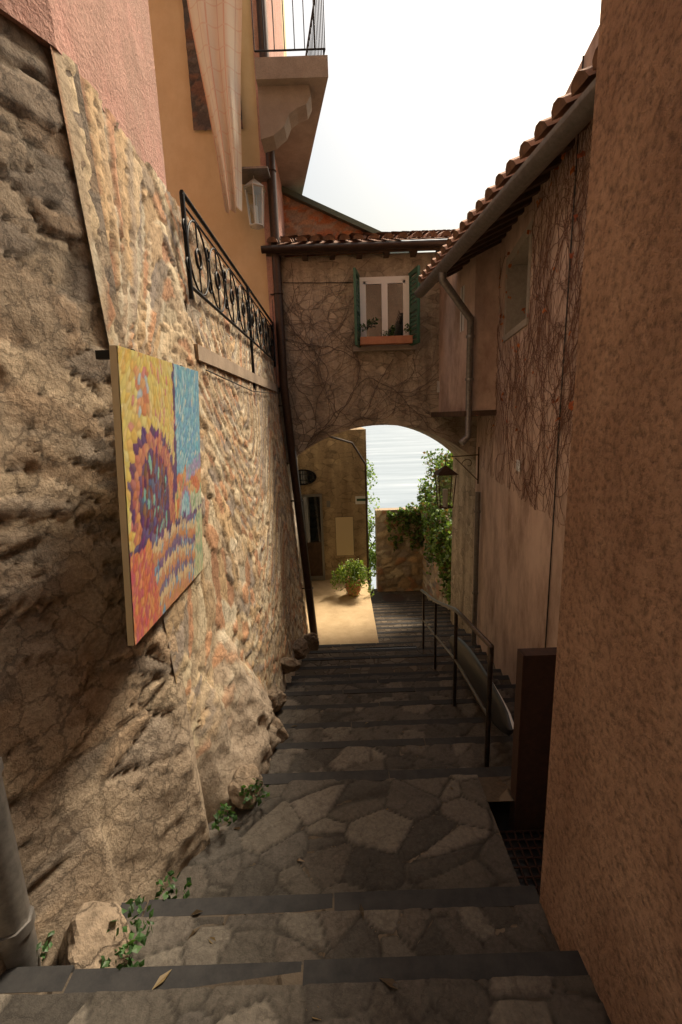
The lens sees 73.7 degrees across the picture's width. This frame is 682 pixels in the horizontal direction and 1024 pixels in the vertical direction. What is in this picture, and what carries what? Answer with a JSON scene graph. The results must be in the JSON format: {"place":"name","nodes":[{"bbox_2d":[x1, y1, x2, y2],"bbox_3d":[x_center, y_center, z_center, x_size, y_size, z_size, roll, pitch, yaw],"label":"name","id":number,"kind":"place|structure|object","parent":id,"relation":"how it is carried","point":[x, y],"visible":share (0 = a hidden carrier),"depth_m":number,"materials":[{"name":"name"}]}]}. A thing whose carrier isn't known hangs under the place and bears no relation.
{"place":"outdoors","nodes":[
{"label":"outdoors","id":0,"kind":"place"},
{"bbox_2d":[36,778,269,969],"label":"wall weeds","id":1,"kind":"object","parent":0,"point":[140,937],"depth_m":1.71,"materials":[{"name":"green plant"}]},
{"bbox_2d":[0,589,579,1000],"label":"mortar","id":2,"kind":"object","parent":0,"point":[495,789],"depth_m":6.32,"materials":[{"name":"grey concrete"}]},
{"bbox_2d":[0,14,209,974],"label":"pier wall","id":3,"kind":"structure","parent":2,"relation":"on","point":[102,784],"depth_m":1.72,"materials":[{"name":"beige stone"}]},
{"bbox_2d":[0,756,40,969],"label":"galvanised pipe","id":4,"kind":"object","parent":3,"relation":"attached to","point":[18,941],"visible":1,"depth_m":1.49,"materials":[{"name":"metal"}]},
{"bbox_2d":[95,349,134,359],"bbox_3d":[-0.851,-0.595,1.719,0.140,0.032,0.024,-2,12,0],"label":"painting bracket","id":5,"kind":"object","parent":3,"relation":"attached to","point":[102,354],"visible":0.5,"depth_m":1.71,"materials":[{"name":"black metal"}]},
{"bbox_2d":[109,345,134,645],"bbox_3d":[-0.797,-0.116,2.098,0.105,1.104,0.910,-2,12,0],"label":"painting edge","id":6,"kind":"object","parent":3,"relation":"attached to","point":[115,385],"visible":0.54,"depth_m":1.65,"materials":[{"name":"brown wood"}]},
{"bbox_2d":[118,346,202,644],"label":"painting canvas strokes","id":7,"kind":"object","parent":6,"relation":"attached to","point":[159,398],"visible":1,"depth_m":1.96,"materials":[{"name":"multicoloured paint"}]},
{"bbox_2d":[50,45,308,823],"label":"stone wall","id":8,"kind":"structure","parent":2,"relation":"on","point":[237,618],"depth_m":2.90,"materials":[{"name":"beige stone"}]},
{"bbox_2d":[0,0,166,188],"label":"pink wall","id":9,"kind":"structure","parent":8,"relation":"on","point":[106,46],"depth_m":2.15,"materials":[{"name":"paint"}]},
{"bbox_2d":[179,189,275,398],"bbox_3d":[-0.983,-1.797,4.935,0.032,1.264,4.144,-2,12,0],"label":"railing","id":10,"kind":"object","parent":8,"relation":"attached to","point":[184,198],"visible":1,"depth_m":3.80,"materials":[{"name":"black metal"}]},
{"bbox_2d":[193,344,277,391],"bbox_3d":[-1.152,-1.465,4.998,0.400,0.100,4.100,-2,12,0],"label":"stone ledge","id":11,"kind":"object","parent":8,"relation":"on","point":[207,356],"depth_m":3.81,"materials":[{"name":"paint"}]},
{"bbox_2d":[184,302,272,372],"bbox_3d":[-1.158,-1.641,4.961,0.300,0.260,4.100,-2,12,0],"label":"terrace parapet band","id":12,"kind":"object","parent":11,"relation":"on","point":[197,314],"visible":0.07,"depth_m":3.25,"materials":[{"name":"stone"}]},
{"bbox_2d":[59,633,318,968],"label":"rocks","id":13,"kind":"object","parent":2,"relation":"on","point":[88,941],"depth_m":1.65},
{"bbox_2d":[278,388,303,585],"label":"arch abutment wall","id":14,"kind":"structure","parent":2,"relation":"on","point":[288,471],"depth_m":8.91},
{"bbox_2d":[256,0,317,636],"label":"brown downpipe","id":15,"kind":"object","parent":14,"relation":"attached to","point":[278,298],"visible":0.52,"depth_m":6.86,"materials":[{"name":"brown metal"}]},
{"bbox_2d":[268,168,312,589],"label":"pipe clamps","id":16,"kind":"object","parent":15,"relation":"attached to","point":[286,405],"visible":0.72,"depth_m":6.97,"materials":[{"name":"brown metal"}]},
{"bbox_2d":[298,427,369,590],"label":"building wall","id":17,"kind":"structure","parent":14,"relation":"attached to","point":[336,467],"depth_m":10.09,"materials":[{"name":"brown paint"}]},
{"bbox_2d":[298,469,316,484],"bbox_3d":[-0.843,-0.764,10.030,0.611,0.351,0.036,-2,12,0],"label":"oval window","id":18,"kind":"structure","parent":17,"relation":"attached to","point":[306,477],"depth_m":10.04,"materials":[{"name":"black glass"}]},
{"bbox_2d":[301,494,324,580],"bbox_3d":[-0.855,0.601,10.309,0.925,2.007,0.048,-2,12,0],"label":"shop door","id":19,"kind":"structure","parent":17,"relation":"attached to","point":[312,511],"depth_m":10.29,"materials":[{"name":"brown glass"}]},
{"bbox_2d":[335,517,353,555],"bbox_3d":[0.084,0.551,10.320,0.398,0.897,0.018,-2,12,0],"label":"wall panel","id":20,"kind":"object","parent":17,"relation":"attached to","point":[344,537],"visible":1,"depth_m":10.31,"materials":[{"name":"beige"}]},
{"bbox_2d":[335,516,353,555],"bbox_3d":[0.084,0.550,10.325,0.410,0.909,0.011,-2,12,0],"label":"utility cabinet panel gap","id":21,"kind":"object","parent":20,"relation":"attached to","point":[353,535],"visible":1,"depth_m":10.30,"materials":[{"name":"brown"}]},
{"bbox_2d":[329,436,368,585],"bbox_3d":[0.250,0.546,9.623,0.118,4.358,1.474,5,14,30],"label":"drainpipe","id":22,"kind":"object","parent":17,"relation":"attached to","point":[353,445],"visible":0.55,"depth_m":10.05,"materials":[{"name":"brown metal"}]},
{"bbox_2d":[355,496,367,503],"bbox_3d":[0.460,-0.266,10.155,0.280,0.180,0.013,-2,12,0],"label":"wall sign","id":23,"kind":"object","parent":17,"relation":"attached to","point":[359,497],"visible":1,"depth_m":10.15,"materials":[{"name":"white"}]},
{"bbox_2d":[282,186,408,252],"bbox_3d":[0.011,-5.338,8.693,2.449,1.214,1.500,-2,12,0],"label":"roof edge","id":24,"kind":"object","parent":14,"relation":"on","point":[326,210],"depth_m":7.96,"materials":[{"name":"grey metal"}]},
{"bbox_2d":[0,600,588,992],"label":"step edges","id":25,"kind":"object","parent":2,"relation":"on","point":[475,967],"visible":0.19,"depth_m":1.83,"materials":[{"name":"grey stone"}]},
{"bbox_2d":[449,635,513,735],"bbox_3d":[1.192,1.440,4.175,0.057,0.963,2.848,-1,12,7],"label":"paddle board","id":26,"kind":"object","parent":25,"relation":"attached to","point":[474,670],"visible":0.71,"depth_m":3.56,"materials":[{"name":"black painted plastic"}]},
{"bbox_2d":[152,647,453,1019],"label":"dry leaf litter","id":27,"kind":"object","parent":2,"relation":"on","point":[387,981],"visible":0.48,"depth_m":1.49,"materials":[{"name":"brown plant"}]},
{"bbox_2d":[0,975,611,1023],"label":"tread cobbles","id":28,"kind":"object","parent":2,"relation":"on","point":[498,1000],"visible":0.87,"depth_m":1.39,"materials":[{"name":"stone"}]},
{"bbox_2d":[59,904,559,966],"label":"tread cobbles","id":29,"kind":"object","parent":2,"relation":"on","point":[278,937],"visible":0.39,"depth_m":1.71,"materials":[{"name":"stone"}]},
{"bbox_2d":[159,774,520,898],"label":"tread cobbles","id":30,"kind":"object","parent":2,"relation":"on","point":[271,840],"visible":0.53,"depth_m":2.25,"materials":[{"name":"stone"}]},
{"bbox_2d":[291,673,461,682],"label":"tread cobbles","id":31,"kind":"object","parent":2,"relation":"on","point":[373,677],"visible":0.12,"depth_m":5.38,"materials":[{"name":"stone"}]},
{"bbox_2d":[268,742,512,773],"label":"tread cobbles","id":32,"kind":"object","parent":2,"relation":"on","point":[434,756],"visible":0.33,"depth_m":3.02,"materials":[{"name":"stone"}]},
{"bbox_2d":[285,679,500,691],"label":"tread cobbles","id":33,"kind":"object","parent":2,"relation":"on","point":[416,684],"visible":0.21,"depth_m":4.94,"materials":[{"name":"stone"}]},
{"bbox_2d":[382,594,403,601],"bbox_3d":[1.631,2.683,14.218,0.680,0.001,0.680,-2,12,0],"label":"iron manhole cover","id":34,"kind":"object","parent":2,"relation":"on","point":[393,598],"visible":0.93,"depth_m":14.20,"materials":[{"name":"brown metal"}]},
{"bbox_2d":[275,702,514,723],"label":"tread cobbles","id":35,"kind":"object","parent":2,"relation":"on","point":[393,713],"visible":0.3,"depth_m":3.98,"materials":[{"name":"stone"}]},
{"bbox_2d":[283,722,512,742],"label":"tread cobbles","id":36,"kind":"object","parent":2,"relation":"on","point":[423,731],"visible":0.2,"depth_m":3.50,"materials":[{"name":"stone"}]},
{"bbox_2d":[284,688,514,705],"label":"tread cobbles","id":37,"kind":"object","parent":2,"relation":"on","point":[379,697],"visible":0.3,"depth_m":4.47,"materials":[{"name":"stone"}]},
{"bbox_2d":[422,527,450,609],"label":"stone wall","id":38,"kind":"structure","parent":2,"relation":"on","point":[431,586],"depth_m":13.37,"materials":[{"name":"brown stone"}]},
{"bbox_2d":[386,448,452,610],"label":"ivy wall","id":39,"kind":"structure","parent":38,"relation":"on","point":[435,521],"depth_m":12.01,"materials":[{"name":"green plant"}]},
{"bbox_2d":[420,589,493,766],"bbox_3d":[1.095,1.451,4.919,0.088,2.315,4.283,-1,12,5],"label":"handrail","id":40,"kind":"object","parent":2,"relation":"on","point":[486,641],"visible":0.78,"depth_m":3.43,"materials":[{"name":"black metal"}]},
{"bbox_2d":[471,492,480,645],"bbox_3d":[2.089,0.955,7.055,0.092,2.563,0.092,3,13,22],"label":"grey downpipe","id":41,"kind":"object","parent":2,"relation":"on","point":[477,511],"visible":0.85,"depth_m":6.99,"materials":[{"name":"metal"}]},
{"bbox_2d":[488,801,511,834],"bbox_3d":[1.541,1.937,2.459,1.455,0.300,1.400,-2,12,0],"label":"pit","id":42,"kind":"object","parent":2,"relation":"on","point":[500,811],"depth_m":2.66,"materials":[{"name":"stone"}]},
{"bbox_2d":[501,833,543,896],"bbox_3d":[1.021,1.845,2.216,0.393,0.011,0.610,-2,12,0],"label":"floor grating pit","id":43,"kind":"object","parent":42,"relation":"on","point":[535,872],"visible":0.07,"depth_m":2.40,"materials":[{"name":"black concrete"}]},
{"bbox_2d":[499,829,543,894],"bbox_3d":[1.021,1.823,2.212,0.405,0.010,0.622,-2,12,0],"label":"rusty floor grating","id":44,"kind":"object","parent":43,"relation":"on","point":[525,858],"visible":0.17,"depth_m":2.39,"materials":[{"name":"metal"}]},
{"bbox_2d":[516,657,555,833],"bbox_3d":[1.322,1.243,2.440,0.750,1.079,0.050,-2,12,0],"label":"corten steel panel","id":45,"kind":"object","parent":42,"relation":"on","point":[539,681],"visible":0.14,"depth_m":2.41,"materials":[{"name":"brown metal"}]},
{"bbox_2d":[509,649,524,833],"bbox_3d":[0.941,1.251,2.439,0.012,1.091,0.074,-2,12,0],"label":"corten panel side fold","id":46,"kind":"object","parent":45,"relation":"attached to","point":[519,692],"visible":0.86,"depth_m":2.42,"materials":[{"name":"brown metal"}]},
{"bbox_2d":[519,647,556,657],"bbox_3d":[1.303,0.709,2.329,0.760,0.012,0.074,-2,12,0],"label":"corten panel fold","id":47,"kind":"object","parent":45,"relation":"attached to","point":[539,652],"visible":0.36,"depth_m":2.32,"materials":[{"name":"brown metal"}]},
{"bbox_2d":[471,27,598,683],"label":"vine wall","id":48,"kind":"structure","parent":2,"relation":"on","point":[515,534],"depth_m":4.20,"materials":[{"name":"paint"}]},
{"bbox_2d":[433,447,479,508],"bbox_3d":[1.808,-0.521,7.107,0.690,0.960,0.336,-2,12,0],"label":"wall lantern","id":49,"kind":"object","parent":48,"relation":"attached to","point":[445,470],"depth_m":7.06,"materials":[{"name":"metal"}]},
{"bbox_2d":[439,243,500,411],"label":"bay wall","id":50,"kind":"structure","parent":48,"relation":"attached to","point":[477,276],"depth_m":5.69,"materials":[{"name":"paint"}]},
{"bbox_2d":[439,272,474,445],"bbox_3d":[1.357,-1.746,5.420,0.687,1.934,0.140,-12,16,-41],"label":"grey downpipe","id":51,"kind":"object","parent":50,"relation":"attached to","point":[444,282],"visible":1,"depth_m":5.53,"materials":[{"name":"metal"}]},
{"bbox_2d":[460,285,464,331],"bbox_3d":[1.579,-2.644,5.931,0.010,0.550,0.160,-2,12,0],"label":"bay slit window","id":52,"kind":"structure","parent":50,"relation":"attached to","point":[462,293],"depth_m":5.92,"materials":[{"name":"grey glass"}]},
{"bbox_2d":[431,410,494,416],"bbox_3d":[1.829,-1.399,6.461,0.782,0.070,1.616,-2,12,0],"label":"ledge","id":53,"kind":"object","parent":50,"relation":"attached to","point":[463,413],"visible":0.71,"depth_m":5.81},
{"bbox_2d":[506,236,528,333],"bbox_3d":[1.925,-2.242,4.580,0.300,0.720,0.910,0,12,8],"label":"window","id":54,"kind":"structure","parent":48,"relation":"attached to","point":[517,283],"depth_m":5.00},
{"bbox_2d":[502,218,533,342],"bbox_3d":[1.919,-2.256,4.578,0.330,0.873,1.092,0,12,8],"label":"window frame","id":55,"kind":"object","parent":48,"relation":"attached to","point":[521,325],"depth_m":4.37,"materials":[{"name":"beige wood"}]},
{"bbox_2d":[516,459,519,471],"bbox_3d":[1.762,-0.463,4.531,0.024,0.110,0.158,-2,12,0],"label":"house number plate","id":56,"kind":"object","parent":48,"relation":"attached to","point":[517,464],"visible":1,"depth_m":4.51,"materials":[{"name":"white"}]},
{"bbox_2d":[476,120,592,525],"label":"dry wall vines","id":57,"kind":"object","parent":48,"relation":"attached to","point":[547,312],"depth_m":3.53,"materials":[{"name":"brown plant"}]},
{"bbox_2d":[492,151,585,449],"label":"dried creeper leaves","id":58,"kind":"object","parent":48,"relation":"attached to","point":[572,170],"visible":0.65,"depth_m":3.34,"materials":[{"name":"brown plant"}]},
{"bbox_2d":[545,56,583,647],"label":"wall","id":59,"kind":"structure","parent":48,"relation":"attached to","point":[561,380],"depth_m":3.22,"materials":[{"name":"brown paint"}]},
{"bbox_2d":[539,0,681,1023],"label":"roughcast wall","id":60,"kind":"structure","parent":2,"relation":"on","point":[610,901],"depth_m":1.17,"materials":[{"name":"brown paint"}]},
{"bbox_2d":[303,579,378,644],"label":"floor","id":61,"kind":"structure","parent":0,"point":[342,617],"depth_m":8.62,"materials":[{"name":"beige stone"}]},
{"bbox_2d":[330,558,374,597],"bbox_3d":[0.228,1.360,9.513,0.919,0.874,0.916,-2,12,0],"label":"potted plant","id":62,"kind":"object","parent":61,"relation":"on","point":[360,573],"depth_m":9.39,"materials":[{"name":"green plant"}]},
{"bbox_2d":[345,577,360,596],"bbox_3d":[0.260,1.570,9.561,0.340,0.360,0.340,-2,12,0],"label":"terracotta plant pot","id":63,"kind":"object","parent":62,"relation":"part of","point":[357,591],"visible":0.52,"depth_m":9.45,"materials":[{"name":"orange ceramic"}]},
{"bbox_2d":[261,239,446,253],"bbox_3d":[0.493,-3.776,6.479,3.250,0.075,0.150,-2,12,0],"label":"gutter","id":64,"kind":"object","parent":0,"point":[357,246],"visible":0.67,"depth_m":6.42,"materials":[{"name":"brown metal"}]},
{"bbox_2d":[266,229,454,244],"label":"roof tiles","id":65,"kind":"object","parent":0,"point":[408,235],"visible":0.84,"depth_m":6.66,"materials":[{"name":"orange ceramic"}]},
{"bbox_2d":[279,252,476,465],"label":"arch wall","id":66,"kind":"structure","parent":0,"point":[316,268],"depth_m":7.08,"materials":[{"name":"brown stone"}]},
{"bbox_2d":[206,279,414,393],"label":"wall cables","id":67,"kind":"object","parent":66,"relation":"attached to","point":[274,340],"depth_m":6.68,"materials":[{"name":"black rubber"}]},
{"bbox_2d":[283,195,384,256],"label":"wall","id":68,"kind":"structure","parent":66,"relation":"on","point":[300,219],"depth_m":8.11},
{"bbox_2d":[266,248,440,256],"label":"roof fascia","id":69,"kind":"structure","parent":66,"relation":"attached to","point":[360,251],"depth_m":6.56,"materials":[{"name":"brown wood"}]},
{"bbox_2d":[353,267,360,347],"bbox_3d":[0.243,-2.994,6.736,0.035,1.040,0.380,0,12,12],"label":"window shutter","id":70,"kind":"object","parent":66,"relation":"attached to","point":[356,287],"visible":0.98,"depth_m":6.65,"materials":[{"name":"green wood"}]},
{"bbox_2d":[281,250,440,260],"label":"rafter ends","id":71,"kind":"object","parent":66,"relation":"attached to","point":[359,255],"visible":0.3,"depth_m":6.68,"materials":[{"name":"brown wood"}]},
{"bbox_2d":[282,258,464,449],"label":"dry arch vines","id":72,"kind":"object","parent":66,"relation":"attached to","point":[357,359],"visible":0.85,"depth_m":7.09,"materials":[{"name":"brown"}]},
{"bbox_2d":[359,276,408,346],"bbox_3d":[0.661,-3.036,6.913,0.740,0.980,0.075,-2,12,0],"label":"arch window","id":73,"kind":"structure","parent":66,"relation":"in","point":[384,300],"depth_m":6.87,"materials":[{"name":"white wood"}]},
{"bbox_2d":[353,345,417,351],"bbox_3d":[0.679,-2.514,6.994,0.980,0.065,0.090,-2,12,0],"label":"window sill","id":74,"kind":"structure","parent":66,"relation":"attached to","point":[384,348],"depth_m":6.95,"materials":[{"name":"brown stone"}]},
{"bbox_2d":[360,335,412,345],"bbox_3d":[0.677,-2.582,6.854,0.780,0.105,0.145,-2,12,0],"label":"window box","id":75,"kind":"object","parent":74,"relation":"on","point":[386,340],"visible":0.93,"depth_m":6.79,"materials":[{"name":"orange ceramic"}]},
{"bbox_2d":[359,317,410,335],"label":"window box plants","id":76,"kind":"object","parent":75,"relation":"in","point":[392,328],"depth_m":6.81,"materials":[{"name":"green plant"}]},
{"bbox_2d":[408,265,419,345],"bbox_3d":[1.081,-3.024,6.736,0.035,1.040,0.380,-4,12,-12],"label":"window shutter","id":77,"kind":"object","parent":66,"relation":"attached to","point":[414,307],"visible":0.91,"depth_m":6.69,"materials":[{"name":"green wood"}]},
{"bbox_2d":[437,381,439,392],"bbox_3d":[1.579,-1.964,7.135,0.140,0.170,0.048,-2,12,0],"label":"arch face junction box","id":78,"kind":"object","parent":66,"relation":"attached to","point":[438,386],"visible":0.36,"depth_m":7.11,"materials":[{"name":"grey paint"}]},
{"bbox_2d":[375,507,422,591],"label":"end wall","id":79,"kind":"structure","parent":0,"point":[400,568],"depth_m":14.56,"materials":[{"name":"brown stone"}]},
{"bbox_2d":[362,425,452,588],"bbox_3d":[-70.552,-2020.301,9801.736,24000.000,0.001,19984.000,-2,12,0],"label":"sea","id":80,"kind":"structure","parent":0,"point":[394,454],"depth_m":243.91,"materials":[{"name":"white liquid"}]},
{"bbox_2d":[284,0,600,252],"label":"sky","id":81,"kind":"structure","parent":0,"point":[425,103],"materials":[{"name":"white"}]},
{"bbox_2d":[450,455,475,632],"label":"wall","id":82,"kind":"structure","parent":0,"point":[463,508],"depth_m":8.46,"materials":[{"name":"beige paint"}]},
{"bbox_3d":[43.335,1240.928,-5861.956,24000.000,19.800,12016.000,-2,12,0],"label":"hillside ground","id":83,"kind":"structure","parent":0,"visible":0},
{"bbox_2d":[367,459,379,588],"bbox_3d":[0.912,1.081,15.187,1.677,5.813,1.803,-2,12,0],"label":"climbing vine","id":84,"kind":"object","parent":83,"relation":"on","point":[372,560],"depth_m":14.96,"materials":[{"name":"green plant"}]},
{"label":"wall","id":85,"kind":"structure","parent":83,"relation":"on"},
{"bbox_2d":[148,0,286,351],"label":"yellow wall","id":86,"kind":"structure","parent":85,"relation":"on","point":[190,163],"depth_m":6.38,"materials":[{"name":"paint"}]},
{"bbox_2d":[182,0,242,130],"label":"yellow exposed masonry wall","id":87,"kind":"structure","parent":86,"relation":"attached to","point":[200,116],"depth_m":6.20,"materials":[{"name":"stone"}]},
{"bbox_2d":[187,0,241,213],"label":"curtain","id":88,"kind":"object","parent":86,"relation":"attached to","point":[216,25],"visible":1,"depth_m":5.73,"materials":[{"name":"fabric"}]},
{"bbox_2d":[242,166,270,229],"bbox_3d":[-1.181,-4.310,6.340,0.420,0.695,0.410,-2,12,0],"label":"wall lantern","id":89,"kind":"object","parent":86,"relation":"attached to","point":[253,177],"depth_m":6.27,"materials":[{"name":"grey paint"}]},
{"bbox_2d":[250,0,285,387],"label":"pink pilaster wall","id":90,"kind":"structure","parent":86,"relation":"attached to","point":[277,20],"depth_m":6.81,"materials":[{"name":"paint"}]},
{"bbox_2d":[255,55,327,194],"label":"balcony","id":91,"kind":"structure","parent":90,"relation":"attached to","point":[293,152],"depth_m":5.67,"materials":[{"name":"beige paint"}]},
{"bbox_2d":[258,85,311,152],"bbox_3d":[-0.682,-4.923,5.718,0.640,0.560,0.300,-2,12,0],"label":"balcony bracket","id":92,"kind":"object","parent":91,"relation":"attached to","point":[284,111],"visible":1,"depth_m":5.57,"materials":[{"name":"beige paint"}]},
{"bbox_2d":[251,0,325,55],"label":"balcony railing","id":93,"kind":"object","parent":91,"relation":"on","point":[313,36],"visible":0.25,"depth_m":5.36,"materials":[{"name":"black metal"}]},
{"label":"vine wall","id":94,"kind":"structure","parent":83,"relation":"on"},
{"bbox_2d":[418,46,597,282],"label":"roof tiles","id":95,"kind":"object","parent":94,"relation":"on","point":[584,78],"visible":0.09,"depth_m":3.11,"materials":[{"name":"orange ceramic"}]},
{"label":"eave soffit boards","id":96,"kind":"object","parent":94,"relation":"on","visible":0},
{"bbox_2d":[438,122,589,281],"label":"eave rafters","id":97,"kind":"object","parent":96,"relation":"on","point":[496,231],"visible":0.14,"depth_m":4.29,"materials":[{"name":"brown wood"}]},
{"bbox_2d":[414,77,595,297],"bbox_3d":[1.213,-2.393,3.701,0.150,0.075,4.783,-3,12,-4],"label":"roof gutter","id":98,"kind":"object","parent":97,"relation":"attached to","point":[571,124],"visible":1,"depth_m":3.03,"materials":[{"name":"metal"}]}
]}

